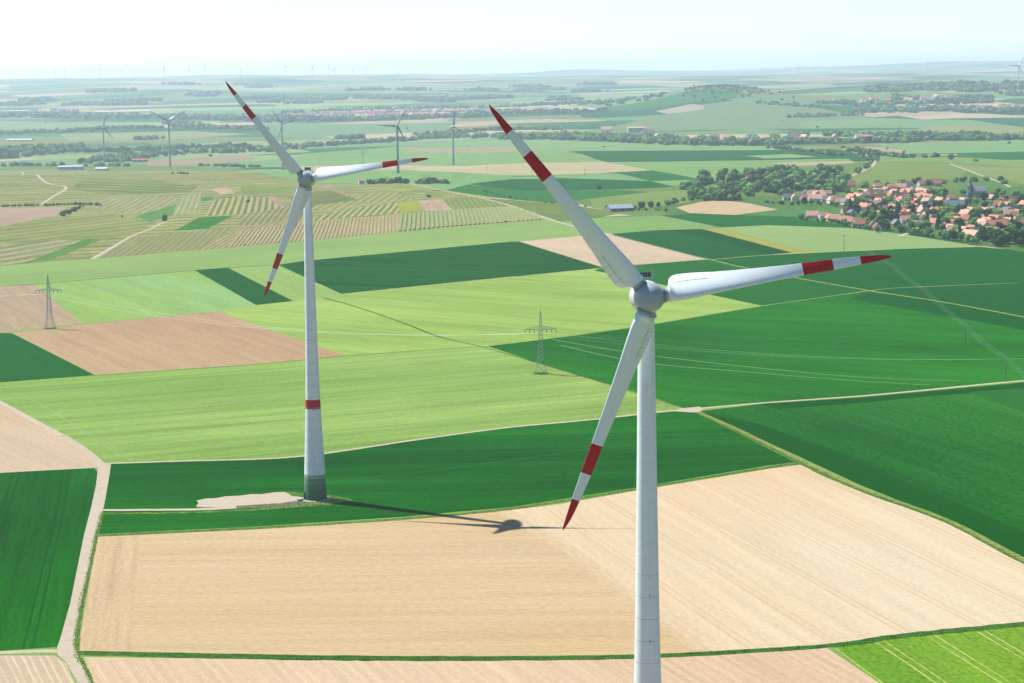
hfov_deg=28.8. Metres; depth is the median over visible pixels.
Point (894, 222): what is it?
house
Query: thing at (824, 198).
house
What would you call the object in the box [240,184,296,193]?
vineyard plot
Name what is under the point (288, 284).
green field
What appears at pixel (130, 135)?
field
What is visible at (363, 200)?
vineyard plot
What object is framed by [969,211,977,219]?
tree
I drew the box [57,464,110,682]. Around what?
farm track
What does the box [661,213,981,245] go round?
green field
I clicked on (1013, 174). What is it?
field
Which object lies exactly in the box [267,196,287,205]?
vineyard plot
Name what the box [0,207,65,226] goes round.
ploughed field
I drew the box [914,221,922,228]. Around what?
tree
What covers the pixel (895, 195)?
house
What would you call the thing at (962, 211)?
house
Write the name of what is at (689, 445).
green field
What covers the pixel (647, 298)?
wind turbine
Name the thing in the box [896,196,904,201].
house
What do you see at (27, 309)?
ploughed field
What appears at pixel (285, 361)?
field edge
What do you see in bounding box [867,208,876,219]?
tree
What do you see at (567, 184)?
field
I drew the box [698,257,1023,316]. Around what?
farm track
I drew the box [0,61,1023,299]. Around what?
ground
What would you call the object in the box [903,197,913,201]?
tree
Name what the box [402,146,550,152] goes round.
field
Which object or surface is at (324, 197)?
vineyard plot
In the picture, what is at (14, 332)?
ground
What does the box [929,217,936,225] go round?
house
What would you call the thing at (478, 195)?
vineyard plot
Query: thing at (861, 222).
house
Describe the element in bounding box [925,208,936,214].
tree
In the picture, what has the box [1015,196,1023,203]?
tree
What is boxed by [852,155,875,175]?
farm road
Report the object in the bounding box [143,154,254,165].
field
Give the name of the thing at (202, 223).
vineyard plot
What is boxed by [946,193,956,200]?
house
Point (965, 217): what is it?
house
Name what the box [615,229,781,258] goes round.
green field
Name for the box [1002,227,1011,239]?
tree
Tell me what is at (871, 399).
dirt road
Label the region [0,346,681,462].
green field
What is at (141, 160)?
barn
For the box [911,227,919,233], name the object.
tree
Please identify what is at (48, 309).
power pylon
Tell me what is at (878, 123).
field
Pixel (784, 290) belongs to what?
green field
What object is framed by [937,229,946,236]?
tree
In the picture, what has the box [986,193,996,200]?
house
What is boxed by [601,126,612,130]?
house
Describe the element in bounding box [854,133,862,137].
house
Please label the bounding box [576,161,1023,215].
field
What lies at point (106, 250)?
farm track
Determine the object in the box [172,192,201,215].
vineyard plot
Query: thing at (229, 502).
gravel pad
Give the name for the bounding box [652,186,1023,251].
field
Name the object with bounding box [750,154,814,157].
field
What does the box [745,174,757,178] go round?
house
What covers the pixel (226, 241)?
vineyard plot
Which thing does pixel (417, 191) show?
vineyard plot
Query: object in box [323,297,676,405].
ditch
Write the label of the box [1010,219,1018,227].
tree
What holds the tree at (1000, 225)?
on the field at (755, 200)
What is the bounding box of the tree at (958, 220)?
[953,218,964,225]
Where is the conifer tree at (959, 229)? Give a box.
[957,222,961,232]
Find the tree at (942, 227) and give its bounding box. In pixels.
[937,224,945,230]
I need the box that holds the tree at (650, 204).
[647,201,653,207]
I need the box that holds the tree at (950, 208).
[944,205,955,211]
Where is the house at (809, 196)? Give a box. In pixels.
[807,193,815,200]
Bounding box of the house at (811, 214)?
[806,211,818,218]
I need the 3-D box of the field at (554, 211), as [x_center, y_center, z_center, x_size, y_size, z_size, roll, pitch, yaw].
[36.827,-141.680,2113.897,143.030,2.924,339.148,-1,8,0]
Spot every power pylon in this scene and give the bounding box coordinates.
[35,274,61,328]
[525,310,555,374]
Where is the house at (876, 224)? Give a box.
[872,221,881,230]
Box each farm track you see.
[0,400,110,466]
[0,466,97,472]
[0,649,62,653]
[2,249,891,332]
[21,172,66,204]
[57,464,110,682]
[90,199,399,258]
[99,508,233,510]
[106,410,673,463]
[490,285,951,345]
[530,362,673,407]
[674,407,702,411]
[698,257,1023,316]
[699,411,1023,560]
[702,380,1023,408]
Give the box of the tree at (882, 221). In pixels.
[879,220,888,229]
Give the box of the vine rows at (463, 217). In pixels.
[398,206,544,230]
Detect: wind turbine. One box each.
[90,113,112,161]
[152,111,183,166]
[225,81,428,501]
[271,110,297,169]
[378,109,406,172]
[441,111,465,164]
[489,104,892,682]
[1011,58,1023,89]
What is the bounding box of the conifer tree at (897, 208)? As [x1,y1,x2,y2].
[895,201,899,212]
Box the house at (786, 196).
[782,192,792,199]
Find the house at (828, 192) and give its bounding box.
[825,190,832,195]
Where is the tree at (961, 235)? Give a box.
[957,232,965,238]
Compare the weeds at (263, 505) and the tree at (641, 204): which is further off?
the tree at (641, 204)
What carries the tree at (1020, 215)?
on the field at (755, 200)
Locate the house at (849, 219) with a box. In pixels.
[842,216,853,224]
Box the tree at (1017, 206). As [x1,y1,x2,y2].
[1015,204,1022,208]
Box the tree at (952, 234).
[949,230,957,238]
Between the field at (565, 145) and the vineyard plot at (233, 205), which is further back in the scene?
the field at (565, 145)
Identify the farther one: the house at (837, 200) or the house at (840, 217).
the house at (837, 200)
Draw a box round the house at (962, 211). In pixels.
[958,209,971,215]
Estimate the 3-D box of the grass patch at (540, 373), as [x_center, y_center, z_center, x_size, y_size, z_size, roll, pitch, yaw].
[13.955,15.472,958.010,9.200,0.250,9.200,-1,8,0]
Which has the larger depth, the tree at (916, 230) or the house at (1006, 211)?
the house at (1006, 211)
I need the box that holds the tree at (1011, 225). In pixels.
[1005,222,1017,229]
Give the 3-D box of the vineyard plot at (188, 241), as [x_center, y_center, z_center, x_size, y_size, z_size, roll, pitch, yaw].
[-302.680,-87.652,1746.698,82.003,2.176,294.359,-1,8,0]
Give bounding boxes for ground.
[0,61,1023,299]
[0,300,1023,682]
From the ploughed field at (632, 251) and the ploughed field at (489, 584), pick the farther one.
the ploughed field at (632, 251)
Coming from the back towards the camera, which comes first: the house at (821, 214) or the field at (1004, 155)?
the field at (1004, 155)
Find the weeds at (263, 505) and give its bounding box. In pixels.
[235,500,303,508]
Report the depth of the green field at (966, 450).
777.79 m
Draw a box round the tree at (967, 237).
[964,234,969,241]
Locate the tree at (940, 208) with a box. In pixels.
[937,206,945,212]
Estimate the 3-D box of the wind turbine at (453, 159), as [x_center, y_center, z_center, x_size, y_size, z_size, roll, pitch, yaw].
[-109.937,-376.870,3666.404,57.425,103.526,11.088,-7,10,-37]
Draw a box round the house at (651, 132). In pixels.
[641,130,654,134]
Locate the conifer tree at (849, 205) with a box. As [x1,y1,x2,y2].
[846,198,851,210]
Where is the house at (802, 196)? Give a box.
[799,194,807,200]
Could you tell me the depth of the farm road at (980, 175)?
2732.84 m
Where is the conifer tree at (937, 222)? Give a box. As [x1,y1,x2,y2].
[934,213,940,229]
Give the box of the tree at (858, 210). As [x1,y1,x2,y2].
[855,207,861,214]
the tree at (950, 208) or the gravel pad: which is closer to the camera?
the gravel pad
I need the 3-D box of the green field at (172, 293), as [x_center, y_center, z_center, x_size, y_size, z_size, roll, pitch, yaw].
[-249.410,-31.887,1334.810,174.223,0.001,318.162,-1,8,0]
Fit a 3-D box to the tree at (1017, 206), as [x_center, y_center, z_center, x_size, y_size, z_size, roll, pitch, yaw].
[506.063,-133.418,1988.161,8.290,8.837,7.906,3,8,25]
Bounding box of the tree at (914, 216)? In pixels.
[908,212,919,221]
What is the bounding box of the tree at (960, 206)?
[956,204,967,212]
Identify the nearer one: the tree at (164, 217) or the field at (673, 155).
the tree at (164, 217)
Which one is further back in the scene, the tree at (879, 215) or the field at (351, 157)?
the field at (351, 157)
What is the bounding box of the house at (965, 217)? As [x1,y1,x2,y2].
[961,214,970,222]
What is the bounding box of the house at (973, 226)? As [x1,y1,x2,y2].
[967,224,977,229]
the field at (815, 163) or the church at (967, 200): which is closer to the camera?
the church at (967, 200)
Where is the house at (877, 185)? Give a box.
[872,182,881,187]
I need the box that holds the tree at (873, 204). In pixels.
[870,202,876,209]
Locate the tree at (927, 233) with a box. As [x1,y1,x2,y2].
[924,227,932,236]
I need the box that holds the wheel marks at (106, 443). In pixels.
[75,425,134,459]
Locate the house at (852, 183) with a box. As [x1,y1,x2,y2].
[847,180,855,186]
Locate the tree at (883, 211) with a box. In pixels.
[879,208,887,218]
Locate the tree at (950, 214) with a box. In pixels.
[945,213,955,216]
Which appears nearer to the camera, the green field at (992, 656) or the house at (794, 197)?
the green field at (992, 656)
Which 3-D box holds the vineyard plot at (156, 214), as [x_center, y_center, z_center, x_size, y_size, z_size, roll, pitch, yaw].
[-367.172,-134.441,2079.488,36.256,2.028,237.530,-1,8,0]
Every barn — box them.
[132,158,147,161]
[604,204,633,211]
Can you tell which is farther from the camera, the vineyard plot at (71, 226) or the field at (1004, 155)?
the field at (1004, 155)
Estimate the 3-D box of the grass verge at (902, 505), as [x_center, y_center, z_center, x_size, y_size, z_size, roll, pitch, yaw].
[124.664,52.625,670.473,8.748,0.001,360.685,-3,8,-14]
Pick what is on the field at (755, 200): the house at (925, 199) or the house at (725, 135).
the house at (925, 199)
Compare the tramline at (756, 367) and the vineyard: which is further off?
the vineyard
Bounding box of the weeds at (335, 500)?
[266,498,347,508]
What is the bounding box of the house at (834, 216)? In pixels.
[829,213,840,221]
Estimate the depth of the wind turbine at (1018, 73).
7834.81 m
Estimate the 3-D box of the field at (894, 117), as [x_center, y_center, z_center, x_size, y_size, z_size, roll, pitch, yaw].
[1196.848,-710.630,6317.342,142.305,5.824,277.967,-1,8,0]
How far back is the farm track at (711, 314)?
1186.52 m
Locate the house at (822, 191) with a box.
[814,189,824,193]
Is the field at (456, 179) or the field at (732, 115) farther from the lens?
the field at (732, 115)
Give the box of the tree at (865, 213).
[861,209,868,216]
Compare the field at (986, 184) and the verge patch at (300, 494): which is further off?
the field at (986, 184)
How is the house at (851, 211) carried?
on the field at (792, 213)
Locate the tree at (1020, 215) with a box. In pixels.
[1015,214,1023,219]
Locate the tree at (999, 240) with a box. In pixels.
[994,234,1004,246]
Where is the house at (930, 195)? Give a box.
[923,193,933,198]
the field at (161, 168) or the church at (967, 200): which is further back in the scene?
the field at (161, 168)
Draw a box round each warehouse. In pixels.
[58,165,83,169]
[95,167,108,170]
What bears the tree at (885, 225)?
on the field at (755, 200)
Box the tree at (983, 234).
[978,226,992,240]
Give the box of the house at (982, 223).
[980,220,989,225]
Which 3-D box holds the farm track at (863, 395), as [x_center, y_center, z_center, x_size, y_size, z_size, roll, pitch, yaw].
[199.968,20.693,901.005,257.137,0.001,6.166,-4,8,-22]
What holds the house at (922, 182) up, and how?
on the field at (849, 168)
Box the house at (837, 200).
[835,198,841,204]
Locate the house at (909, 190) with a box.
[902,187,914,193]
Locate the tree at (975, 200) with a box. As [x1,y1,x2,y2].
[972,198,979,203]
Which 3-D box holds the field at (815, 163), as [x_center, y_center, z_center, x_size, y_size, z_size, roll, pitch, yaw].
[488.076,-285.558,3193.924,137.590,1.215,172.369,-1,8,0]
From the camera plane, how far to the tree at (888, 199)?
2069.84 m
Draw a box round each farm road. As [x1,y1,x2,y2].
[412,184,611,234]
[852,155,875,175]
[950,164,1010,186]
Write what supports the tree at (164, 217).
on the vineyard
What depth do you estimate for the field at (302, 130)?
6222.56 m
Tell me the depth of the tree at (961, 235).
1660.93 m
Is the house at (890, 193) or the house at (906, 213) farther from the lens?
the house at (890, 193)
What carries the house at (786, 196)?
on the field at (755, 200)
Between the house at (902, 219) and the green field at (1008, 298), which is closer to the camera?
the green field at (1008, 298)
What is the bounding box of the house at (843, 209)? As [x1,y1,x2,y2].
[840,205,847,212]
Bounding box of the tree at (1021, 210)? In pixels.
[1018,207,1023,214]
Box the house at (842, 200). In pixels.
[840,197,848,204]
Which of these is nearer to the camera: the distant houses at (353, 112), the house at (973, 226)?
the house at (973, 226)
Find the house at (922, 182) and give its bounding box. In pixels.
[916,179,926,185]
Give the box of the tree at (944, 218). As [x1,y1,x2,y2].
[941,216,950,223]
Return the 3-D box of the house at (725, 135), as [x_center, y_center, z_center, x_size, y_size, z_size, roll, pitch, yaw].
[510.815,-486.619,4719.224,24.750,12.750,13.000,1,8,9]
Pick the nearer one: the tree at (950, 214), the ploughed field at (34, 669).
the ploughed field at (34, 669)
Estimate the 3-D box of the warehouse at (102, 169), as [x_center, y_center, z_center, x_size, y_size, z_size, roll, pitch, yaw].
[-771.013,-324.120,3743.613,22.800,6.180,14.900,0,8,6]
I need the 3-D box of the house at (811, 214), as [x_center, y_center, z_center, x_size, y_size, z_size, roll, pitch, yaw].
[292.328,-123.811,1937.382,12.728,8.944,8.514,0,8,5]
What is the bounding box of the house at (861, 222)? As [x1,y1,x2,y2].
[854,219,866,226]
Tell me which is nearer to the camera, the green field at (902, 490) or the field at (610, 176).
the green field at (902, 490)
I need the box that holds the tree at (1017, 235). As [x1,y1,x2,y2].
[1010,229,1023,246]
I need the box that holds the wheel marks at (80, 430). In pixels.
[25,396,131,460]
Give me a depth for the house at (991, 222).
1786.64 m
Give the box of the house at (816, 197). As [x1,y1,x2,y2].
[813,193,824,200]
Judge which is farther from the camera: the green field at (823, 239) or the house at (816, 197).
the house at (816, 197)
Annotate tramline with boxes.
[553,339,956,380]
[559,345,927,384]
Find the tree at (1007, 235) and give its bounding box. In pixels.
[1003,231,1010,241]
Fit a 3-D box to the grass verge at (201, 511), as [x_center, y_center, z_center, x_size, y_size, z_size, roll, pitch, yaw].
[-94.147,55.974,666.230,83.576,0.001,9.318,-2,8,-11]
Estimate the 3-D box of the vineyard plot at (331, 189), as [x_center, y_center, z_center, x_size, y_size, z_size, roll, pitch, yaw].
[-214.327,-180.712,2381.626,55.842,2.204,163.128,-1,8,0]
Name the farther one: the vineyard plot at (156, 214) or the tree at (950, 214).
the vineyard plot at (156, 214)
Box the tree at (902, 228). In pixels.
[899,226,904,232]
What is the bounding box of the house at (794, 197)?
[791,193,797,200]
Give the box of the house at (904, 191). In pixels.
[899,188,906,193]
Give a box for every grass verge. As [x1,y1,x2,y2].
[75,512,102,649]
[77,622,1023,660]
[78,655,92,681]
[99,463,804,536]
[104,499,352,513]
[695,412,1023,563]
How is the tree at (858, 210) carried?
on the field at (792, 213)
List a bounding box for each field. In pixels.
[0,121,148,127]
[0,166,247,170]
[0,220,580,285]
[0,285,80,331]
[0,333,93,381]
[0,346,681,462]
[0,405,98,471]
[0,468,96,650]
[0,656,74,682]
[13,311,344,374]
[35,271,254,322]
[42,146,164,155]
[61,131,242,140]
[78,510,711,655]
[80,536,139,649]
[84,648,878,682]
[99,411,792,533]
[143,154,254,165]
[195,268,291,304]
[196,157,299,167]
[220,269,759,354]
[230,265,339,300]
[237,169,590,189]
[260,122,458,137]
[280,242,600,293]
[298,145,603,165]
[300,162,649,174]
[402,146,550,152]
[413,140,814,150]
[447,185,644,202]
[472,178,672,190]
[489,291,1023,407]
[512,173,688,185]
[513,465,1023,650]
[518,511,723,649]
[520,106,593,109]
[520,234,702,266]
[560,215,716,233]
[572,149,860,161]
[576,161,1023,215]
[580,101,874,132]
[590,190,689,211]
[594,260,866,304]
[607,159,852,178]
[614,170,696,180]
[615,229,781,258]
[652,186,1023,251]
[657,104,703,113]
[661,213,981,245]
[672,229,791,253]
[676,200,777,214]
[701,382,1023,532]
[705,413,1023,556]
[716,247,1023,289]
[723,225,974,251]
[744,208,873,220]
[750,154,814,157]
[774,161,854,165]
[800,118,1018,127]
[832,627,1023,682]
[844,147,903,154]
[848,162,966,183]
[851,291,1023,329]
[873,140,1023,153]
[874,283,1023,315]
[875,116,915,118]
[880,156,1023,166]
[919,124,1023,134]
[953,164,1023,183]
[955,152,1023,159]
[955,181,1005,188]
[969,388,1023,411]
[975,118,1023,125]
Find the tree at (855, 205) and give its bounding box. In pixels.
[851,203,858,209]
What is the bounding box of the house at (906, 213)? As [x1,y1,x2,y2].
[901,210,910,214]
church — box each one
[947,189,971,211]
[967,175,986,197]
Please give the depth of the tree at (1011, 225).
1682.48 m
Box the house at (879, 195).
[869,193,884,197]
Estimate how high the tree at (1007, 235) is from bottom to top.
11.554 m
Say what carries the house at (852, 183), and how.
on the field at (849, 168)
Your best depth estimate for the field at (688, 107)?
6891.25 m
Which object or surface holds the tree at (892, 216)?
on the field at (755, 200)
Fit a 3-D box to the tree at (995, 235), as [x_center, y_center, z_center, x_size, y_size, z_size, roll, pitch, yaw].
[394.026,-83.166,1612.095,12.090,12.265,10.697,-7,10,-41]
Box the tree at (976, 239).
[973,236,979,243]
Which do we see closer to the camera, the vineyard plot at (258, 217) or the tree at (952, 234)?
the tree at (952, 234)
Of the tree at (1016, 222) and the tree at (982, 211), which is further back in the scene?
the tree at (982, 211)
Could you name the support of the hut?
on the vineyard
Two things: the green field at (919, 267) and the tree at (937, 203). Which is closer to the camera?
the green field at (919, 267)
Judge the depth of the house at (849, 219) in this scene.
1853.13 m
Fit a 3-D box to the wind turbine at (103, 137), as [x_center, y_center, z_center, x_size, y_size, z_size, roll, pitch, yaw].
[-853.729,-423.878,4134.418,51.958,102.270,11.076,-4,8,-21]
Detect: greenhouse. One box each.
[6,110,28,111]
[6,139,33,140]
[94,111,150,112]
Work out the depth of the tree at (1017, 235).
1600.65 m
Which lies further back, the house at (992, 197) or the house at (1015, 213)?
the house at (992, 197)
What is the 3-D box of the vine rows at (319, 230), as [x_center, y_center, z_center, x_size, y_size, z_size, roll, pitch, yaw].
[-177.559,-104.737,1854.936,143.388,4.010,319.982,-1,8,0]
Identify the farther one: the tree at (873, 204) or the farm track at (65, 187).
the farm track at (65, 187)
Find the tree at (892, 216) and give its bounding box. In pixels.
[888,212,896,221]
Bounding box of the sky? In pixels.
[0,0,1023,78]
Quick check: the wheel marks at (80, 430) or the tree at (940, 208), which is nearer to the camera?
the wheel marks at (80, 430)
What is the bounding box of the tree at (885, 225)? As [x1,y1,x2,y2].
[882,222,889,229]
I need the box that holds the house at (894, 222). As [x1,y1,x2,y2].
[890,218,901,226]
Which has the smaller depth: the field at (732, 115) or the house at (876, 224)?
the house at (876, 224)
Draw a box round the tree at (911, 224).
[907,222,914,228]
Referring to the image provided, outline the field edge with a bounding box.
[95,346,486,375]
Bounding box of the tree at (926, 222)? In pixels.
[921,219,930,225]
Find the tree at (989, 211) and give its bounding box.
[985,208,993,216]
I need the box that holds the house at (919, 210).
[915,206,925,213]
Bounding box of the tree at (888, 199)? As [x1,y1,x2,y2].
[882,196,892,204]
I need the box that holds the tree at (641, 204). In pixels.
[637,201,644,208]
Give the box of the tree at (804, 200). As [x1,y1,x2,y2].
[801,197,807,204]
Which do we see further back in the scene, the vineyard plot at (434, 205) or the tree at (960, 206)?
the vineyard plot at (434, 205)
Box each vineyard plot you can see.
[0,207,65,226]
[0,214,158,243]
[0,240,81,264]
[25,238,101,262]
[71,177,198,193]
[93,196,177,213]
[95,227,233,258]
[137,205,175,221]
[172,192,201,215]
[175,215,231,230]
[201,197,212,201]
[201,219,287,249]
[205,196,288,215]
[212,187,234,193]
[228,215,397,246]
[238,207,303,225]
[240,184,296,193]
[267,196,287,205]
[289,190,356,205]
[312,192,416,209]
[312,203,399,220]
[317,186,349,194]
[356,186,474,198]
[397,201,422,212]
[398,206,544,231]
[418,199,451,210]
[443,198,508,209]
[453,191,503,198]
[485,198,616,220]
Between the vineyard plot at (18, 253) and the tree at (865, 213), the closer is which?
the vineyard plot at (18, 253)
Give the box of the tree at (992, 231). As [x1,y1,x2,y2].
[987,228,1003,242]
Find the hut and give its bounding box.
[358,179,364,183]
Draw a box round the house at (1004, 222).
[996,219,1007,226]
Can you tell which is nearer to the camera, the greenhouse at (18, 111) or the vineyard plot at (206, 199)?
the vineyard plot at (206, 199)
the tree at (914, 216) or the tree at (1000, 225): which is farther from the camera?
the tree at (914, 216)
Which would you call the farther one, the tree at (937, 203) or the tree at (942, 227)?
the tree at (937, 203)
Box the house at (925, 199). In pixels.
[921,197,930,203]
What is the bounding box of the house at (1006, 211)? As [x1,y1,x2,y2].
[1002,208,1015,214]
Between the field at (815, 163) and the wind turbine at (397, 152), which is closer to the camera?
the wind turbine at (397, 152)
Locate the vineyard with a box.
[0,170,547,265]
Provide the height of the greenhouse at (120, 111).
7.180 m
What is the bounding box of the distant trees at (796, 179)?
[0,79,1023,208]
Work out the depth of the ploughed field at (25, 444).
778.56 m
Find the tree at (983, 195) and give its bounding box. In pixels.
[980,191,988,201]
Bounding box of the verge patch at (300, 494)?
[196,491,349,507]
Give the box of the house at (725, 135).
[722,133,732,138]
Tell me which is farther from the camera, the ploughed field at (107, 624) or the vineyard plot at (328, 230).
the vineyard plot at (328, 230)
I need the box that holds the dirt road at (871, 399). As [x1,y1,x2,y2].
[760,383,1023,408]
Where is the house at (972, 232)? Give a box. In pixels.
[963,229,979,238]
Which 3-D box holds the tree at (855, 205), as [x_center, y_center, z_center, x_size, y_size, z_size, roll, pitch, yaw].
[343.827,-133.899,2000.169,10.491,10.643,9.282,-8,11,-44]
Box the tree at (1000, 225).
[995,222,1004,228]
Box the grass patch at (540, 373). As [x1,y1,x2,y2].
[533,372,548,374]
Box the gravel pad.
[196,492,301,508]
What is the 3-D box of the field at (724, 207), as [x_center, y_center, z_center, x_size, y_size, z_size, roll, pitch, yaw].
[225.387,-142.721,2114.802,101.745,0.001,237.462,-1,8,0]
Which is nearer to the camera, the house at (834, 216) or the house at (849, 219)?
the house at (849, 219)
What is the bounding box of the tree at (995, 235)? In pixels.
[991,232,1002,245]
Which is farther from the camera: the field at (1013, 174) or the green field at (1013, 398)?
the field at (1013, 174)
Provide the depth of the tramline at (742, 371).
952.76 m
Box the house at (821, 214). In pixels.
[817,212,826,219]
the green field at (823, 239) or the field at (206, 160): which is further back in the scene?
the field at (206, 160)
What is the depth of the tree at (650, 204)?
2118.55 m
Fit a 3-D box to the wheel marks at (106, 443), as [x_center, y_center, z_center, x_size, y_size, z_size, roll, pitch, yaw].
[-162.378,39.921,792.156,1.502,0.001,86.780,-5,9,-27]
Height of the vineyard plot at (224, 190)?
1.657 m
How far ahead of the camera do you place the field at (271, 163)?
3970.84 m
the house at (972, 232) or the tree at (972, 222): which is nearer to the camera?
the house at (972, 232)
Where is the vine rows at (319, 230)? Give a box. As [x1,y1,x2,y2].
[231,214,397,245]
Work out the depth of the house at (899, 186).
2381.04 m
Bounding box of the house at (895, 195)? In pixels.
[893,192,903,198]
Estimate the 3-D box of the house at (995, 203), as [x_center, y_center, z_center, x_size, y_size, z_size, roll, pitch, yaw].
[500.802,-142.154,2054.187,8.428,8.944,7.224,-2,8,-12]
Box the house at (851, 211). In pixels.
[847,208,857,216]
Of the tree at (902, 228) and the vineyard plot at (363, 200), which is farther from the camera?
the vineyard plot at (363, 200)
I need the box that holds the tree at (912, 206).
[906,203,916,212]
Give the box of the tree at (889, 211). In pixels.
[886,209,894,217]
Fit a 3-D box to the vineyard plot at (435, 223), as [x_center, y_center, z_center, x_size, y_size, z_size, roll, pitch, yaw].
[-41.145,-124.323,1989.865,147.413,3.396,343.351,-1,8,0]
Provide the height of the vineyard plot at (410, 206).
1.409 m
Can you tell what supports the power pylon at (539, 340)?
on the green field at (255, 411)
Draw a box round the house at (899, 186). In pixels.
[895,182,906,189]
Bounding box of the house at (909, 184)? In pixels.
[904,181,913,187]
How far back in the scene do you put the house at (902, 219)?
1857.70 m
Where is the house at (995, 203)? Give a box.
[992,199,1000,207]
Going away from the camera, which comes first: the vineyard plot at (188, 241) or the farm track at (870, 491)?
the farm track at (870, 491)
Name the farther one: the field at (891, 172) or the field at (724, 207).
the field at (891, 172)
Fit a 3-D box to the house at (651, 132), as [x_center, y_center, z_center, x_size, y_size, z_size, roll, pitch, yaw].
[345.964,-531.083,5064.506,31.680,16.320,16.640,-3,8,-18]
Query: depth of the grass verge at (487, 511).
650.52 m
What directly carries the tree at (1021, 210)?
on the field at (755, 200)
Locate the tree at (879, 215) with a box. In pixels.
[874,212,884,221]
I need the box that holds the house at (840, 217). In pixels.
[838,214,851,223]
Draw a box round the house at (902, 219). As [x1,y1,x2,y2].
[898,215,910,223]
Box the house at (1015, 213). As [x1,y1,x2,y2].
[1009,210,1018,215]
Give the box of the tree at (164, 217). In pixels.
[162,214,167,220]
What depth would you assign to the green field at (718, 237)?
1695.09 m
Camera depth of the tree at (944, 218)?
1784.26 m
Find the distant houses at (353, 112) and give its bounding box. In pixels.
[30,94,963,115]
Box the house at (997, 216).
[988,214,1000,219]
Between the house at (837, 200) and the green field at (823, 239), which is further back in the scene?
the house at (837, 200)
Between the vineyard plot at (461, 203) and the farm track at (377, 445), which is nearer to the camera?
the farm track at (377, 445)
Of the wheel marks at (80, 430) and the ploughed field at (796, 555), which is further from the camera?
the wheel marks at (80, 430)
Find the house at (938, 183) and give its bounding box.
[935,180,942,186]
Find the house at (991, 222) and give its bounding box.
[987,219,995,225]
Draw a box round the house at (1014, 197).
[1008,195,1017,203]
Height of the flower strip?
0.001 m
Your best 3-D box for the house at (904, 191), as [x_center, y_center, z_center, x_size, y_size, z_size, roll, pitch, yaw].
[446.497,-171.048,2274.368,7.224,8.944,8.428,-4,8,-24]
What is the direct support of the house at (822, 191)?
on the field at (755, 200)
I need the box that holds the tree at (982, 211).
[974,209,986,215]
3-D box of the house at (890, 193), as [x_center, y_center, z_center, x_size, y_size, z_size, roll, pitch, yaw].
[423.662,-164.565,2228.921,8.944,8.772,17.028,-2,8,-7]
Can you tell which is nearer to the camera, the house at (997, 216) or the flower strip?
the flower strip
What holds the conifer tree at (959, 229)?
on the field at (755, 200)
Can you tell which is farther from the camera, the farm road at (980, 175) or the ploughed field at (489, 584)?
the farm road at (980, 175)
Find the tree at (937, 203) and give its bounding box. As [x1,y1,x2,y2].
[932,200,942,207]
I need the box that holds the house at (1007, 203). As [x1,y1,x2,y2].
[997,201,1011,208]
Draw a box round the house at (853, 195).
[846,193,855,197]
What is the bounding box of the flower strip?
[704,228,813,252]
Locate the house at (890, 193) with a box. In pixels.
[886,191,893,196]
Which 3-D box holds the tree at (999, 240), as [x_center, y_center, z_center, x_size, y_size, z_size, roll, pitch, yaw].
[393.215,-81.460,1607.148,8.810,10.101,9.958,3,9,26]
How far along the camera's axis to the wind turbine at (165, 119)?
3846.28 m
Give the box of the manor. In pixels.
[627,127,646,131]
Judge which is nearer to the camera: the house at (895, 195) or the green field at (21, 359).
the green field at (21, 359)
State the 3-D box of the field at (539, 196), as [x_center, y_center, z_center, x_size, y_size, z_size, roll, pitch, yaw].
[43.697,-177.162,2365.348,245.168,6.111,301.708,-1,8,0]
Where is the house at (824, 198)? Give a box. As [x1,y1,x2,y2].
[821,195,833,202]
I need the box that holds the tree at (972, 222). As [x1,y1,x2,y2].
[967,219,977,225]
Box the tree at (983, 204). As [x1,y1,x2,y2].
[981,201,987,206]

